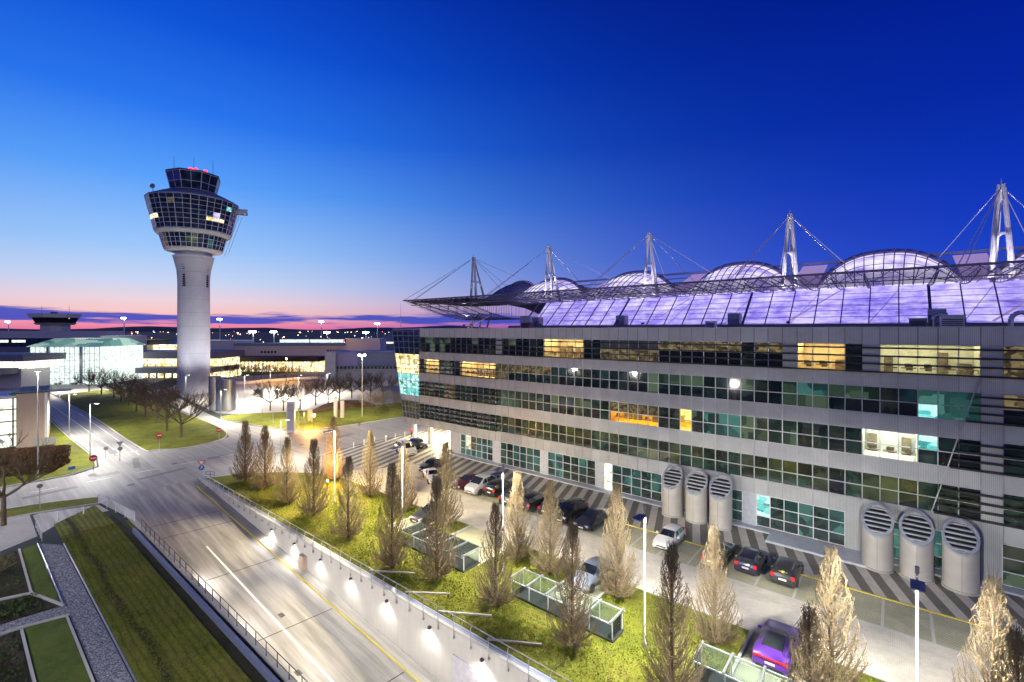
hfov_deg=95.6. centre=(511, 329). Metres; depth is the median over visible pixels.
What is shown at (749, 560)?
parked car
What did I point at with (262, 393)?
bare tree
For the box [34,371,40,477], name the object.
street lamp
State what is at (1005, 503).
window
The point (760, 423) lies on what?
window
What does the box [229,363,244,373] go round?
bare tree
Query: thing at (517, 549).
conical tree
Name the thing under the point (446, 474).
conical tree
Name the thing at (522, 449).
window
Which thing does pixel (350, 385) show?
bare tree
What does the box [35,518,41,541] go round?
terrace railing
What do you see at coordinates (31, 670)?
kerb
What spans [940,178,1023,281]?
roof mast
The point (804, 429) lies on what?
window
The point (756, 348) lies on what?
window
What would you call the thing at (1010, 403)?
window
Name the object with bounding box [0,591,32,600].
kerb
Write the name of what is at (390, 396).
bare tree
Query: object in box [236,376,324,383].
forecourt wall
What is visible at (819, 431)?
window
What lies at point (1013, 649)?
conical tree
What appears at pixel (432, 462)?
parked car
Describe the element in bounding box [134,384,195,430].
bare tree
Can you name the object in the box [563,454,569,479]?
window
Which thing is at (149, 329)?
hills
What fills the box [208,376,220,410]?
vent silo
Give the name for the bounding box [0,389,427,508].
road
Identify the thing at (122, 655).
steel edging
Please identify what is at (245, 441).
conical tree
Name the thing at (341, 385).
bare tree
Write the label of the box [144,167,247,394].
control tower
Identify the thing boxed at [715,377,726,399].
window
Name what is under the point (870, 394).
window
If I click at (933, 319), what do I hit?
roof duct
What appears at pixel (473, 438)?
window
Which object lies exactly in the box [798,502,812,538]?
window
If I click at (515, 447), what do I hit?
window
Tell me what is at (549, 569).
conical tree
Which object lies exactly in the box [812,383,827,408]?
window
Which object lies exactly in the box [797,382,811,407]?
window
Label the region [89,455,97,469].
no entry sign
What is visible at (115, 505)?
panel fence
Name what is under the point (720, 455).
window
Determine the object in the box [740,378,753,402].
window
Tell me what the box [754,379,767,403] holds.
window
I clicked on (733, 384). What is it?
window
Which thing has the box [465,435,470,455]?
window
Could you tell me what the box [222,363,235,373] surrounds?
bare tree
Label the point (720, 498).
vent stack
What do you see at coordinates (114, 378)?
bare tree
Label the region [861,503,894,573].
vent stack
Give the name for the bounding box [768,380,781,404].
window
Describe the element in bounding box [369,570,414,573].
wall
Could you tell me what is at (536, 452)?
window
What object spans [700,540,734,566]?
parked car
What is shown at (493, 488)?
parked car
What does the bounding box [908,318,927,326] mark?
roof vent
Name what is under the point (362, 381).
floodlight mast
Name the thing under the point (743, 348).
window
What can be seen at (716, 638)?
conical tree
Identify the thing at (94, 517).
mown lawn
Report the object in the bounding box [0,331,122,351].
terminal wing
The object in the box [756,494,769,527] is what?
window
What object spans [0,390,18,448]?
stair hall
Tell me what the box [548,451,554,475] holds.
window
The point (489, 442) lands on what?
window
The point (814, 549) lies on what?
entrance slab
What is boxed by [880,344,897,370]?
window
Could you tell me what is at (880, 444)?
window
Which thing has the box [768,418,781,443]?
window
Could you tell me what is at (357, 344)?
plant block
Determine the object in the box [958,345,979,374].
window
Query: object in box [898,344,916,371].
window
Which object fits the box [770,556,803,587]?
parked car
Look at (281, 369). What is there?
bare tree
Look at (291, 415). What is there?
info pylon
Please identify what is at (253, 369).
bare tree
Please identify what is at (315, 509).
conical tree
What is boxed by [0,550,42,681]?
ground cover plants
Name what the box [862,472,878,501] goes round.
window
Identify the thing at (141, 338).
service block
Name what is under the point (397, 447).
street lamp
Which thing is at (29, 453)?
beech hedge
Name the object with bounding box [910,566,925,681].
street lamp
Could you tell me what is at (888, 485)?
window
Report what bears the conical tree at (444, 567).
on the lawn at (228, 480)
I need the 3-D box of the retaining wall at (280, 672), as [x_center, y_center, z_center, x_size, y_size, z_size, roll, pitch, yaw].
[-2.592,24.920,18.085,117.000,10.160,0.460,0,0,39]
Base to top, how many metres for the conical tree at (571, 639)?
8.427 m
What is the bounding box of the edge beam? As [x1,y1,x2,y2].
[132,528,279,681]
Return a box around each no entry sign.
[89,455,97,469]
[156,433,161,450]
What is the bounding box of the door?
[604,463,611,490]
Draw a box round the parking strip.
[415,471,1023,666]
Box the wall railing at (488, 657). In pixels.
[201,473,571,681]
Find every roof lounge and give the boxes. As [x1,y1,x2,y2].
[278,338,310,342]
[308,338,344,342]
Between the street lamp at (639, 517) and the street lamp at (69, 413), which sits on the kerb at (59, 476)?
the street lamp at (69, 413)
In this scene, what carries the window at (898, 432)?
in the office block at (826, 434)
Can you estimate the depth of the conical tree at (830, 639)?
25.43 m
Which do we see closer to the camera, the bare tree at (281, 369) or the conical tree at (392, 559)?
the conical tree at (392, 559)
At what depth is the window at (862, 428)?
41.40 m
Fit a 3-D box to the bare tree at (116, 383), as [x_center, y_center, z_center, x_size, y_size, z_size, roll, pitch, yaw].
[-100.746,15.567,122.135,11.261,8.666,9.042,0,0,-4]
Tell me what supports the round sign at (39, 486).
on the lawn at (16, 511)
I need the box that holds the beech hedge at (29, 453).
[0,444,71,477]
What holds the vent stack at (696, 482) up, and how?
on the striped pavement
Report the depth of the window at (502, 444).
68.48 m
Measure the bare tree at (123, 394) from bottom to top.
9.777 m
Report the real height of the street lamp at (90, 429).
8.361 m
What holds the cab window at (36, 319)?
in the apron tower at (53, 321)
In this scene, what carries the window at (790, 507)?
in the office block at (826, 434)
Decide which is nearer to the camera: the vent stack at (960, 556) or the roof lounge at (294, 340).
the vent stack at (960, 556)
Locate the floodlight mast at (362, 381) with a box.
[358,354,365,416]
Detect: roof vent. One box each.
[521,322,532,327]
[705,321,717,326]
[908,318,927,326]
[939,315,965,325]
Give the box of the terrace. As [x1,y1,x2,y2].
[0,515,36,550]
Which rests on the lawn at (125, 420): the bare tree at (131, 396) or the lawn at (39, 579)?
the bare tree at (131, 396)
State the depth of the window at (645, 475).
54.45 m
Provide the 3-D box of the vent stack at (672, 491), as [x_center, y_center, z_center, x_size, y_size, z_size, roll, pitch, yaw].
[17.365,17.440,50.347,2.220,5.096,2.220,0,0,39]
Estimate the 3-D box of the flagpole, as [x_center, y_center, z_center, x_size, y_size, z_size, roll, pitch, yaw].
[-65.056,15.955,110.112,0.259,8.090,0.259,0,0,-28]
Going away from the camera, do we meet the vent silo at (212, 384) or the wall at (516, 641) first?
the wall at (516, 641)
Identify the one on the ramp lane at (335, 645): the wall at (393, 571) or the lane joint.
the lane joint
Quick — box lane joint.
[148,510,403,681]
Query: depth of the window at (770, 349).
46.10 m
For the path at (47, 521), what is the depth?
49.68 m
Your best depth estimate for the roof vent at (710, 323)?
52.29 m
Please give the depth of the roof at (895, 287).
67.41 m
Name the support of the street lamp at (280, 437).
on the road
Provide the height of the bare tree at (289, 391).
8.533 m
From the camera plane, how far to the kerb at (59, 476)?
65.05 m
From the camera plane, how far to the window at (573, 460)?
60.71 m
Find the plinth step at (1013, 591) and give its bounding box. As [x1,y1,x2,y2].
[452,453,1023,597]
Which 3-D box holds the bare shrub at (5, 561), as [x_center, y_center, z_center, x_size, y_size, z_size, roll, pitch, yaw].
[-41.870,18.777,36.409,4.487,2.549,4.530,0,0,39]
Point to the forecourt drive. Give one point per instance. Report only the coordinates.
(75, 388)
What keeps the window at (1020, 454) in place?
in the office block at (826, 434)
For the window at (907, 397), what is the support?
in the office block at (826, 434)
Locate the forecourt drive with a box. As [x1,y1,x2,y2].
[0,378,167,393]
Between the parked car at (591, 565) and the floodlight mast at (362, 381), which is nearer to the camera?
the parked car at (591, 565)
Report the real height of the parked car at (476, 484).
1.962 m
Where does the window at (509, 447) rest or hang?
in the office block at (826, 434)
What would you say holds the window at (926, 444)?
in the office block at (826, 434)
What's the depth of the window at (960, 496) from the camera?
37.34 m
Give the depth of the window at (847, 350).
42.13 m
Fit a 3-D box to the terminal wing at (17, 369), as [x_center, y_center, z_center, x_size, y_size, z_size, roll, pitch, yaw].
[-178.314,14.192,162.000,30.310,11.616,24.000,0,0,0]
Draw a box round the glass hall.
[25,338,145,383]
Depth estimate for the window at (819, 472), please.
43.60 m
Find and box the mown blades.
[63,523,250,681]
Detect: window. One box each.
[31,317,78,322]
[460,434,464,454]
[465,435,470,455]
[471,436,475,456]
[476,437,480,458]
[481,438,486,459]
[487,439,492,460]
[500,442,505,464]
[506,443,512,465]
[513,444,519,467]
[519,446,525,468]
[526,447,532,470]
[533,448,539,472]
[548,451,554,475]
[555,453,562,477]
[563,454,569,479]
[570,456,578,481]
[578,458,586,483]
[587,459,595,485]
[612,464,620,490]
[621,466,630,494]
[631,468,640,496]
[641,470,650,499]
[651,472,661,501]
[715,341,727,363]
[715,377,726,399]
[715,412,726,436]
[715,449,726,473]
[727,377,739,400]
[727,414,739,438]
[727,451,739,475]
[728,342,740,364]
[732,489,742,521]
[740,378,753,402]
[740,415,753,439]
[740,453,753,478]
[741,342,753,364]
[754,342,767,365]
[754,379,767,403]
[754,416,767,441]
[754,455,767,481]
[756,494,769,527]
[768,342,781,366]
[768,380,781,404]
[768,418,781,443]
[768,457,781,483]
[770,496,783,531]
[782,381,796,405]
[782,420,796,445]
[782,459,796,486]
[784,499,797,534]
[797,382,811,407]
[797,421,811,447]
[797,462,811,489]
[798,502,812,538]
[812,343,827,367]
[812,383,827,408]
[812,423,827,450]
[812,464,827,492]
[813,505,827,542]
[828,343,844,368]
[828,384,843,410]
[828,425,843,452]
[828,467,843,495]
[828,508,844,546]
[844,384,861,411]
[844,426,861,454]
[844,469,861,498]
[845,343,861,369]
[862,386,878,413]
[862,428,878,457]
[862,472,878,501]
[879,387,897,415]
[879,430,897,459]
[879,474,897,505]
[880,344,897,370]
[894,521,898,559]
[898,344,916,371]
[898,388,916,416]
[898,432,916,462]
[898,478,916,508]
[917,344,936,372]
[917,389,936,418]
[917,434,936,465]
[917,480,937,511]
[934,529,941,569]
[937,345,957,373]
[937,390,958,420]
[937,436,958,466]
[938,484,957,514]
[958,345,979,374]
[958,487,979,518]
[959,392,979,420]
[959,439,979,469]
[1002,543,1023,589]
[1003,346,1023,376]
[1003,394,1023,424]
[1003,443,1023,475]
[1003,494,1023,526]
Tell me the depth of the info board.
99.94 m
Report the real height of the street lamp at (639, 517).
8.900 m
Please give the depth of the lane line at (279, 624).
36.60 m
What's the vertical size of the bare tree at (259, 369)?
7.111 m
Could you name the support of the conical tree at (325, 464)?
on the lawn at (228, 480)
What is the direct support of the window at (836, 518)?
in the office block at (826, 434)
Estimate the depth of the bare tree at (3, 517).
47.54 m
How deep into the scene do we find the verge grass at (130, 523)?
33.46 m
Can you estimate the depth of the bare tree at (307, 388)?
116.88 m
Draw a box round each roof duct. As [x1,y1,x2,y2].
[930,313,947,325]
[1008,310,1023,325]
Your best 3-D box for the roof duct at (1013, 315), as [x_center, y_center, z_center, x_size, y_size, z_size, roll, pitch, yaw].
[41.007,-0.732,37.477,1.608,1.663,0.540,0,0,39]
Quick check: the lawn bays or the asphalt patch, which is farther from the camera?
the asphalt patch
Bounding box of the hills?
[0,326,485,331]
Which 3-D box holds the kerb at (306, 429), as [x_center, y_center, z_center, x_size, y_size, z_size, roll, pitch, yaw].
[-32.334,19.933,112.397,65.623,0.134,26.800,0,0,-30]
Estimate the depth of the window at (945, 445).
38.10 m
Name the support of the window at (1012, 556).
in the office block at (826, 434)
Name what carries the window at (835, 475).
in the office block at (826, 434)
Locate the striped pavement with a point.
(937, 596)
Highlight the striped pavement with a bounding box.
[321,428,1023,636]
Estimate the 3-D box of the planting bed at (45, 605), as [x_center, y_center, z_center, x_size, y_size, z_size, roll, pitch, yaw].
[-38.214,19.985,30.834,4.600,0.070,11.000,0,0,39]
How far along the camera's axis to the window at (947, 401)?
38.02 m
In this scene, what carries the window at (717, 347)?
in the office block at (826, 434)
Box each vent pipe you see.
[334,397,337,417]
[340,399,343,417]
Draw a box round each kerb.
[0,420,96,487]
[0,497,107,518]
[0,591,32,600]
[0,614,68,635]
[18,548,64,606]
[20,629,35,681]
[59,390,226,451]
[66,615,94,681]
[206,471,891,681]
[220,402,402,430]
[439,470,1006,632]
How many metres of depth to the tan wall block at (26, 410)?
79.23 m
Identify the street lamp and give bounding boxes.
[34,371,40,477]
[69,393,77,436]
[89,403,99,454]
[280,419,290,461]
[323,425,335,502]
[390,441,403,528]
[490,465,503,573]
[632,504,646,647]
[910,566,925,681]
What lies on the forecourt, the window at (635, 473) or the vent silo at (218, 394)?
the vent silo at (218, 394)
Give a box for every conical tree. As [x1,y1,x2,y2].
[228,419,258,480]
[248,424,280,489]
[273,435,301,504]
[294,438,330,515]
[321,416,345,480]
[327,455,367,537]
[355,428,383,496]
[370,459,413,568]
[390,444,418,511]
[411,469,459,580]
[428,437,463,526]
[472,500,521,606]
[498,470,535,560]
[528,480,569,575]
[546,516,597,652]
[596,478,640,598]
[637,538,709,681]
[690,520,742,645]
[780,603,837,681]
[790,545,871,681]
[951,564,1023,681]
[989,614,1023,681]
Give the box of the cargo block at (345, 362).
[325,350,398,386]
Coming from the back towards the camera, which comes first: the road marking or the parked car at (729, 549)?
the road marking
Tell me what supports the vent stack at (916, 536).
on the striped pavement
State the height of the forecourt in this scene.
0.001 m
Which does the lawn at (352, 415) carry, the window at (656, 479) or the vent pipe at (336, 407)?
the vent pipe at (336, 407)
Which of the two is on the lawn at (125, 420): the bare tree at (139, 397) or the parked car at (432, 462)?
the bare tree at (139, 397)
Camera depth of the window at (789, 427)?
45.21 m
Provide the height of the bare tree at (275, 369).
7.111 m
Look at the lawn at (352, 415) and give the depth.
105.21 m
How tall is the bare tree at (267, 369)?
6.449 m
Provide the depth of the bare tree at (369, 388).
135.96 m
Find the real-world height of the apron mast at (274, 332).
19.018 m
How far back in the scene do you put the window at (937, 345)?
38.46 m
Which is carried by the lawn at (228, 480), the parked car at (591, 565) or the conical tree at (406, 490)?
the conical tree at (406, 490)
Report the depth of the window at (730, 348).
48.50 m
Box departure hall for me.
[233,343,345,371]
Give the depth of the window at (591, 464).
59.10 m
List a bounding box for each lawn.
[0,421,94,486]
[0,497,103,516]
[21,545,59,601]
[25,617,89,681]
[54,505,251,681]
[60,390,225,450]
[207,472,885,681]
[222,402,403,429]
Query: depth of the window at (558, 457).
62.20 m
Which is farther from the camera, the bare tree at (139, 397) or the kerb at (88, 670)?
the bare tree at (139, 397)
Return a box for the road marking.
[30,404,232,492]
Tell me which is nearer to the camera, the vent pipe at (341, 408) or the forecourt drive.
the vent pipe at (341, 408)
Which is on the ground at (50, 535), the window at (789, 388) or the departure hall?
the departure hall
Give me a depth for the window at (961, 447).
37.34 m
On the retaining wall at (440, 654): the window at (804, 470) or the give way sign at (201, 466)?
the give way sign at (201, 466)
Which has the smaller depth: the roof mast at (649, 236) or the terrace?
the terrace
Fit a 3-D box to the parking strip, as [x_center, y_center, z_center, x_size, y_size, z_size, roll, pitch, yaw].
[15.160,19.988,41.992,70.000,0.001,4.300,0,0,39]
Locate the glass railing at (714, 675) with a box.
[692,640,791,681]
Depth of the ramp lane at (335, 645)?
40.19 m
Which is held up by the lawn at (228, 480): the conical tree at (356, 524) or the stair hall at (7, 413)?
the conical tree at (356, 524)
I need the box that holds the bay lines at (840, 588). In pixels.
[415,478,1022,671]
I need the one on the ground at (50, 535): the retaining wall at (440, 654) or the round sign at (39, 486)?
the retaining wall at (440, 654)
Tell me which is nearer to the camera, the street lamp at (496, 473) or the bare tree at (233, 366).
the street lamp at (496, 473)
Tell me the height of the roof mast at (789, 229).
11.004 m
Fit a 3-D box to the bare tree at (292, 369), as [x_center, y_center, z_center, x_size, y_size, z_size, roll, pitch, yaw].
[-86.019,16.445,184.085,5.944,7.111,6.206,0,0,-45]
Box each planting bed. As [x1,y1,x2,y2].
[0,551,28,597]
[0,596,56,624]
[0,631,29,681]
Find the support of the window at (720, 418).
in the office block at (826, 434)
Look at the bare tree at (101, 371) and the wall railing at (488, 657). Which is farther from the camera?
the bare tree at (101, 371)
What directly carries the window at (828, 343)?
in the office block at (826, 434)
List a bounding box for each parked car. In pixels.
[395,439,416,455]
[408,437,428,448]
[409,503,451,523]
[418,457,442,471]
[423,467,442,483]
[451,473,476,489]
[464,470,500,494]
[483,478,515,497]
[499,486,534,506]
[516,491,551,511]
[538,498,565,515]
[552,497,588,522]
[568,556,613,592]
[574,507,609,530]
[652,523,686,550]
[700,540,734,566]
[734,546,767,575]
[752,618,800,675]
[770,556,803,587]
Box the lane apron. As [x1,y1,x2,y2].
[384,462,422,477]
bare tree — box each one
[0,431,61,525]
[71,368,101,391]
[81,366,114,393]
[90,370,130,397]
[96,368,133,400]
[105,374,154,405]
[106,373,155,410]
[122,378,171,416]
[125,375,182,422]
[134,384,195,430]
[152,380,216,436]
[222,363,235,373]
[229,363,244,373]
[240,362,254,377]
[244,365,261,378]
[248,379,292,410]
[253,362,267,378]
[262,363,276,378]
[266,376,304,410]
[269,364,284,377]
[279,364,293,375]
[281,379,317,408]
[288,366,301,375]
[303,374,331,404]
[310,374,345,402]
[324,371,353,399]
[336,372,366,398]
[347,372,375,391]
[351,386,388,413]
[358,372,378,395]
[372,372,398,398]
[374,389,399,409]
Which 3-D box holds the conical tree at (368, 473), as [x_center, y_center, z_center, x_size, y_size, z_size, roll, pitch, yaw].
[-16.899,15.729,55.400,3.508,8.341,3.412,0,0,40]
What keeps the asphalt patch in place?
on the road
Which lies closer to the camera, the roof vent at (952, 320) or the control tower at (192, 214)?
the roof vent at (952, 320)
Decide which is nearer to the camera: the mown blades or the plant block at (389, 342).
the mown blades
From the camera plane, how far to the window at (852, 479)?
42.01 m
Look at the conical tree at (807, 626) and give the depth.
21.05 m
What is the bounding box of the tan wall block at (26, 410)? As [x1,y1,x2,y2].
[9,385,70,447]
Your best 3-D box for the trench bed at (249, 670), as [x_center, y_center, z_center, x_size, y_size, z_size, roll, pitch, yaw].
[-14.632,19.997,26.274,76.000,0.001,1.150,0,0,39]
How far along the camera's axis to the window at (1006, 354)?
35.80 m
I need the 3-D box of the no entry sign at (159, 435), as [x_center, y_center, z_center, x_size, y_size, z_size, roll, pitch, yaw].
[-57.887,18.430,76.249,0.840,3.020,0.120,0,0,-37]
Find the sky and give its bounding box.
[0,0,1023,329]
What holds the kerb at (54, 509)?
on the ground at (50, 535)
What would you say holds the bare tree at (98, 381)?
on the lawn at (125, 420)
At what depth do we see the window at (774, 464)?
45.97 m
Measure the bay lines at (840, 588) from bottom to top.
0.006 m
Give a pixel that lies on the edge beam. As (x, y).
(266, 673)
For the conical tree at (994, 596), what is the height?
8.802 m
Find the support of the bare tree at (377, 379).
on the forecourt
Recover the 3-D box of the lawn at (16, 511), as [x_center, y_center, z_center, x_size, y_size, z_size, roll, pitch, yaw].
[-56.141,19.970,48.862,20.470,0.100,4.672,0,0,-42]
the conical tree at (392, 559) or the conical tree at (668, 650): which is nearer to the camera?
the conical tree at (668, 650)
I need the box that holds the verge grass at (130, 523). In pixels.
[126,520,282,681]
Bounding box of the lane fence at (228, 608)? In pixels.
[142,520,307,681]
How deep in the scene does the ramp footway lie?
39.35 m
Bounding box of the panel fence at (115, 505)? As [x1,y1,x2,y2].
[98,494,134,520]
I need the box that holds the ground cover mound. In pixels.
[312,400,374,412]
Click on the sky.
(370, 149)
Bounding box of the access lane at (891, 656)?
[341,468,1021,681]
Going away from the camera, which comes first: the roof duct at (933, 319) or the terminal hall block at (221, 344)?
the roof duct at (933, 319)
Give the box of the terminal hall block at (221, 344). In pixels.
[210,340,252,349]
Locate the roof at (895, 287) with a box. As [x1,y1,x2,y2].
[403,246,1023,327]
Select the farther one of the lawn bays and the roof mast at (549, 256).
the roof mast at (549, 256)
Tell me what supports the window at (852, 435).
in the office block at (826, 434)
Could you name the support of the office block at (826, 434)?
on the ground at (50, 535)
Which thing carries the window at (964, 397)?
in the office block at (826, 434)
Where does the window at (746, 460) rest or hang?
in the office block at (826, 434)
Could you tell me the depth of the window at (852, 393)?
42.01 m
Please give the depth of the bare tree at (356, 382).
133.39 m
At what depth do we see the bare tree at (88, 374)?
148.30 m
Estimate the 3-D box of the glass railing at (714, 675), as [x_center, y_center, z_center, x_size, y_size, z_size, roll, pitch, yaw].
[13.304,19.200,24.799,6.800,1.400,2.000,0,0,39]
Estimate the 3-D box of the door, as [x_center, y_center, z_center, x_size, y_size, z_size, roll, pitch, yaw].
[11.941,18.220,57.582,1.050,3.240,0.130,0,0,39]
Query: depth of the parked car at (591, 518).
47.02 m
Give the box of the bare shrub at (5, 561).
[0,553,19,571]
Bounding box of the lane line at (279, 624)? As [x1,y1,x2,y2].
[206,546,333,681]
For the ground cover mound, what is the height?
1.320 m
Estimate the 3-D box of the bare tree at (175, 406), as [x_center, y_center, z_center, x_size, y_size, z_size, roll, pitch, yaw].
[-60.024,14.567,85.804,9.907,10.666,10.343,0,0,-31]
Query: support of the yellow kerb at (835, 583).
on the striped pavement
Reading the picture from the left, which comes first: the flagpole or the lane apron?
the flagpole
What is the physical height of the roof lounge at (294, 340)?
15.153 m
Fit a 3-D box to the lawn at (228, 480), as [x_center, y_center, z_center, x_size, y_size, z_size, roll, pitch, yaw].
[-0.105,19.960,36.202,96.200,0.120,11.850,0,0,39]
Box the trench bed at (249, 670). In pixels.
[110,513,266,681]
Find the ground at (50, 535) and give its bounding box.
[0,331,1023,681]
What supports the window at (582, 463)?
in the office block at (826, 434)
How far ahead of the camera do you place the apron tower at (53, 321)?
312.64 m
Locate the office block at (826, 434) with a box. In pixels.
[392,326,1023,589]
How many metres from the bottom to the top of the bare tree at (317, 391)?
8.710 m
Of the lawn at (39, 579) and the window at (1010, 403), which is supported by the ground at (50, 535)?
the lawn at (39, 579)
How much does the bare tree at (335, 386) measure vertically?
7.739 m
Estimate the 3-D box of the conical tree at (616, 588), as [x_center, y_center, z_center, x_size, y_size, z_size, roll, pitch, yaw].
[7.871,15.369,34.414,3.335,9.062,3.564,0,0,5]
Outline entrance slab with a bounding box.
[765,533,865,567]
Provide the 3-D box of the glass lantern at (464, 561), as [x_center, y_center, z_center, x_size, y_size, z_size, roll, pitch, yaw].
[-6.481,19.200,41.358,8.200,1.400,2.400,0,0,39]
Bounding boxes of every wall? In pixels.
[108,496,295,681]
[198,478,557,681]
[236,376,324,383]
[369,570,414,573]
[405,591,449,594]
[439,610,491,616]
[487,638,541,645]
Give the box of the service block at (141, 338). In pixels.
[101,335,147,350]
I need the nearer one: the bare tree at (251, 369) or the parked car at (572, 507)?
the parked car at (572, 507)
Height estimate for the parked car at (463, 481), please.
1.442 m
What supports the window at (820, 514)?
in the office block at (826, 434)
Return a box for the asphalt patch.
[21,433,353,499]
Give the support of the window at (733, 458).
in the office block at (826, 434)
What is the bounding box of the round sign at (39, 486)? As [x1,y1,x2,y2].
[37,484,42,508]
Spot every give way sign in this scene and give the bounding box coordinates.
[117,441,122,450]
[198,460,204,479]
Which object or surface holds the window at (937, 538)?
in the office block at (826, 434)
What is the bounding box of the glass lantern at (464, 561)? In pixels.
[400,521,481,572]
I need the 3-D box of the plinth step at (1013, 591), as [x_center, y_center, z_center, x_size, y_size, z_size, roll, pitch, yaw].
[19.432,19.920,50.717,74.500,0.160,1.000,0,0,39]
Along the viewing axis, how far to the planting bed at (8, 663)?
28.01 m
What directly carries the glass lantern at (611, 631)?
on the lawn at (228, 480)
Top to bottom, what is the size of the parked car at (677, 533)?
1.492 m
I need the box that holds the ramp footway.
[200,486,438,681]
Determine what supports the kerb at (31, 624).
on the ground at (50, 535)
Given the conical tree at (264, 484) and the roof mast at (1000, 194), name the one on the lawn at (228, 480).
the conical tree at (264, 484)
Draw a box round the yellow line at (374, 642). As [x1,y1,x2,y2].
[196,486,419,681]
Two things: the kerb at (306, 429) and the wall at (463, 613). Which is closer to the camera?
the wall at (463, 613)
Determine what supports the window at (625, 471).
in the office block at (826, 434)
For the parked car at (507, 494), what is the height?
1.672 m
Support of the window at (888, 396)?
in the office block at (826, 434)
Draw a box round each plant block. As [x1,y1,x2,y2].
[346,338,386,350]
[383,334,393,349]
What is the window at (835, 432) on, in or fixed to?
in the office block at (826, 434)
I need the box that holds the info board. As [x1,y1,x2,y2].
[308,410,311,421]
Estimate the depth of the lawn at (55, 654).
28.59 m
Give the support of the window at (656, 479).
in the office block at (826, 434)
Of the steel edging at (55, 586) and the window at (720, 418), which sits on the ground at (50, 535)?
the steel edging at (55, 586)
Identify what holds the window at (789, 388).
in the office block at (826, 434)
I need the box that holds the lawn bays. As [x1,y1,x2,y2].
[395,518,807,681]
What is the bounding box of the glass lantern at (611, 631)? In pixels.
[509,567,624,642]
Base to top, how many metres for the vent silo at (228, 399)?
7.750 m
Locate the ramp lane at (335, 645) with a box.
[115,479,416,681]
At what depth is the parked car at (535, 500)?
51.14 m
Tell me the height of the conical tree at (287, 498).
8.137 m
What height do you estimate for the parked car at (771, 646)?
1.428 m
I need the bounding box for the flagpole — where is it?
[237,380,237,413]
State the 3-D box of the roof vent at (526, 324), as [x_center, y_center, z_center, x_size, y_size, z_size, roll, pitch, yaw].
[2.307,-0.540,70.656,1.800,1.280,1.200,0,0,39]
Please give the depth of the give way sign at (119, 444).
70.42 m
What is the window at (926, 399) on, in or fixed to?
in the office block at (826, 434)
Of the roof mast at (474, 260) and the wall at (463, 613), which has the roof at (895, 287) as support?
the roof mast at (474, 260)
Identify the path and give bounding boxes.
[0,606,68,636]
[33,505,108,532]
[39,543,132,681]
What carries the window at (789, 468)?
in the office block at (826, 434)
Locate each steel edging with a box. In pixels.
[37,543,62,602]
[63,543,136,681]
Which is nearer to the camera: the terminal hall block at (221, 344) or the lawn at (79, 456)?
the lawn at (79, 456)
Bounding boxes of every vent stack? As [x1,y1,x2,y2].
[661,465,682,517]
[685,469,707,524]
[709,474,732,530]
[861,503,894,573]
[898,510,934,584]
[941,518,980,596]
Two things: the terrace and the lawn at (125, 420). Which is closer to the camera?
the terrace
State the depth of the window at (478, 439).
71.69 m
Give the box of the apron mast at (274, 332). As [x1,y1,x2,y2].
[270,331,276,342]
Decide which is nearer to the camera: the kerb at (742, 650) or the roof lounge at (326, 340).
the kerb at (742, 650)
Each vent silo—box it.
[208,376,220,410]
[215,377,226,410]
[220,378,235,410]
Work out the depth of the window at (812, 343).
44.02 m
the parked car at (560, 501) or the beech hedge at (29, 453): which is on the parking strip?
the parked car at (560, 501)
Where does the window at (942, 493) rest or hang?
in the office block at (826, 434)
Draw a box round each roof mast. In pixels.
[405,254,531,299]
[486,246,609,299]
[586,232,709,296]
[730,212,858,290]
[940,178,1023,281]
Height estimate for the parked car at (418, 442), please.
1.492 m
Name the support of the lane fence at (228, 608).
on the retaining wall at (280, 672)
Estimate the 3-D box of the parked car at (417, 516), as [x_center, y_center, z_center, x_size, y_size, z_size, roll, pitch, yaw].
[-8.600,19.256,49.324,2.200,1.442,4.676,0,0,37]
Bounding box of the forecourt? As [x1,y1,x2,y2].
[167,371,400,413]
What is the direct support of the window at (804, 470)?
in the office block at (826, 434)
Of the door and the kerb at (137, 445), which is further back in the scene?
the kerb at (137, 445)
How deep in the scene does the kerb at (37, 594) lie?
35.33 m
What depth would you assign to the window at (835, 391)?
42.81 m
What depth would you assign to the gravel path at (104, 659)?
31.91 m
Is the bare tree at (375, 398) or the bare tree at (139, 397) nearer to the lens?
the bare tree at (139, 397)
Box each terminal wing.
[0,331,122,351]
[0,352,65,387]
[135,350,244,378]
[147,339,176,349]
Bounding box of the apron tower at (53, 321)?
[26,312,81,330]
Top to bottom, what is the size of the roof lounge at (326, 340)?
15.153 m
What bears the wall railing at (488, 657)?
on the retaining wall at (440, 654)
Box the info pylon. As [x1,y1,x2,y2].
[287,401,295,432]
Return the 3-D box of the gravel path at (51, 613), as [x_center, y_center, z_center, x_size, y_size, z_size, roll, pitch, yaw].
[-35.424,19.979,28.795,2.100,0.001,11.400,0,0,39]
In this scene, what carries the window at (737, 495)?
in the office block at (826, 434)
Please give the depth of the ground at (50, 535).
107.58 m
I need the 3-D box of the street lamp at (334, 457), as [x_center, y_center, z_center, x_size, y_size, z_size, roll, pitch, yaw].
[-20.726,15.450,52.848,0.520,8.900,1.420,0,0,39]
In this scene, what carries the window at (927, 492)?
in the office block at (826, 434)
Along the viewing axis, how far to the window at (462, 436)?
73.93 m
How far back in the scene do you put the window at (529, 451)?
65.41 m
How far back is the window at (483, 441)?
70.89 m

